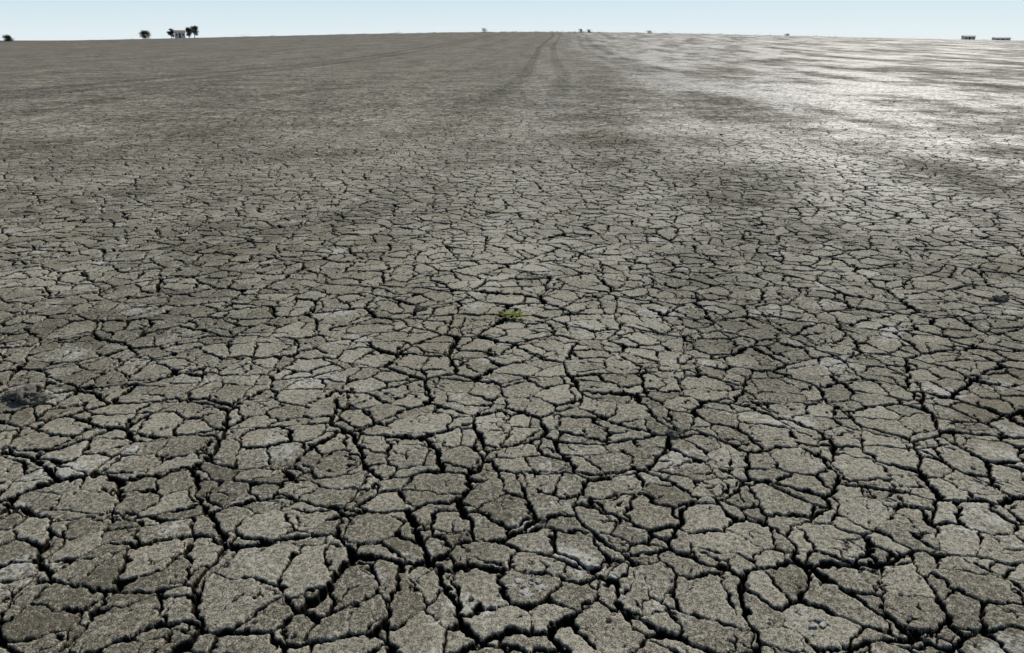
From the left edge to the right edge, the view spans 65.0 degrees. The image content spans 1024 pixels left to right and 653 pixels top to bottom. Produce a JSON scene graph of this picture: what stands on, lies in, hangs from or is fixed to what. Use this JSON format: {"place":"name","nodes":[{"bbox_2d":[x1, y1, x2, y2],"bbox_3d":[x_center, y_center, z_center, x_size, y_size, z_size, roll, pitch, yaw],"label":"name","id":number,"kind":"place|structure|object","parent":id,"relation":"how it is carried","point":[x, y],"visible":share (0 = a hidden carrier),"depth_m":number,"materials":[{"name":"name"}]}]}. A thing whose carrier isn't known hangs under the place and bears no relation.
{"place":"outdoors","nodes":[
{"label":"outdoors","id":0,"kind":"place"},
{"bbox_2d":[0,32,1023,652],"bbox_3d":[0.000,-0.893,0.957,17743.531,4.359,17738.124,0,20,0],"label":"cracked mud ground","id":1,"kind":"structure","parent":0,"point":[378,128],"depth_m":4.51,"materials":[{"name":"grey soil"}]},
{"bbox_2d":[2,34,12,41],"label":"tree","id":2,"kind":"object","parent":1,"relation":"on","point":[8,38],"visible":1,"depth_m":286.72,"materials":[{"name":"green plant"}]},
{"bbox_2d":[2,383,50,404],"bbox_3d":[-2.293,0.318,3.807,0.236,0.078,0.144,10,22,26],"label":"dirt clod","id":3,"kind":"object","parent":1,"relation":"on","point":[33,394],"visible":1,"depth_m":3.77,"materials":[{"name":"grey soil"}]},
{"bbox_2d":[43,383,77,397],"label":"salt crust flakes","id":4,"kind":"object","parent":1,"relation":"on","point":[51,392],"visible":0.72,"depth_m":3.87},
{"bbox_2d":[139,30,150,38],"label":"tree","id":5,"kind":"object","parent":1,"relation":"on","point":[145,33],"visible":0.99,"depth_m":281.72,"materials":[{"name":"green plant"}]},
{"bbox_2d":[167,28,174,37],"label":"tree","id":6,"kind":"object","parent":1,"relation":"on","point":[171,33],"visible":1,"depth_m":280.52,"materials":[{"name":"green plant"}]},
{"bbox_2d":[174,33,185,37],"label":"walls","id":7,"kind":"structure","parent":1,"relation":"on","point":[177,36],"depth_m":280.29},
{"bbox_2d":[173,30,185,32],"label":"roof","id":8,"kind":"structure","parent":7,"relation":"on","point":[179,31],"depth_m":280.60,"materials":[{"name":"tile"}]},
{"bbox_2d":[184,27,191,37],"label":"tree","id":9,"kind":"object","parent":1,"relation":"on","point":[187,29],"visible":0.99,"depth_m":283.55,"materials":[{"name":"green plant"}]},
{"bbox_2d":[189,26,198,37],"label":"tree","id":10,"kind":"object","parent":1,"relation":"on","point":[194,30],"visible":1,"depth_m":282.28,"materials":[{"name":"green plant"}]},
{"bbox_2d":[413,304,427,312],"bbox_3d":[-0.576,-0.110,5.052,0.074,0.062,0.084,9,22,25],"label":"dirt clod","id":11,"kind":"object","parent":1,"relation":"on","point":[417,308],"visible":0.98,"depth_m":5.04,"materials":[{"name":"grey soil"}]},
{"bbox_2d":[0,28,1016,41],"bbox_3d":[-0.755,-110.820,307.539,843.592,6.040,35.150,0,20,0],"label":"distant scrub","id":12,"kind":"object","parent":1,"relation":"on","point":[588,30],"visible":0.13,"depth_m":295.84,"materials":[{"name":"green plant"}]},
{"bbox_2d":[0,150,1023,652],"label":"mud crumbs","id":13,"kind":"object","parent":1,"relation":"on","point":[472,598],"visible":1,"depth_m":3.30,"materials":[{"name":"grey soil"}]},
{"bbox_2d":[499,310,529,319],"bbox_3d":[0.013,-0.070,4.904,0.197,0.026,0.148,0,20,0],"label":"green weed","id":14,"kind":"object","parent":1,"relation":"on","point":[513,315],"visible":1,"depth_m":4.91,"materials":[{"name":"green plant"}]},
{"bbox_2d":[505,578,546,597],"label":"salt crust flakes","id":15,"kind":"object","parent":1,"relation":"on","point":[524,593],"visible":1,"depth_m":2.49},
{"bbox_2d":[666,429,683,437],"bbox_3d":[0.703,0.459,3.459,0.079,0.033,0.075,0,20,0],"label":"dirt clod","id":16,"kind":"object","parent":1,"relation":"on","point":[671,433],"visible":1,"depth_m":3.45,"materials":[{"name":"grey soil"}]},
{"bbox_2d":[808,616,829,633],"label":"salt crust flakes","id":17,"kind":"object","parent":1,"relation":"on","point":[813,624],"visible":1,"depth_m":2.33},
{"bbox_2d":[988,295,1009,301],"bbox_3d":[3.173,-0.177,5.230,0.140,0.048,0.076,0,20,0],"label":"dirt clod","id":18,"kind":"object","parent":1,"relation":"on","point":[996,298],"visible":1,"depth_m":5.22,"materials":[{"name":"grey soil"}]},
{"bbox_2d":[992,38,1010,39],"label":"walls","id":19,"kind":"structure","parent":1,"relation":"on","point":[1001,38],"depth_m":288.33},
{"bbox_2d":[0,0,1023,39],"label":"sky","id":20,"kind":"structure","parent":0,"point":[20,19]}
]}

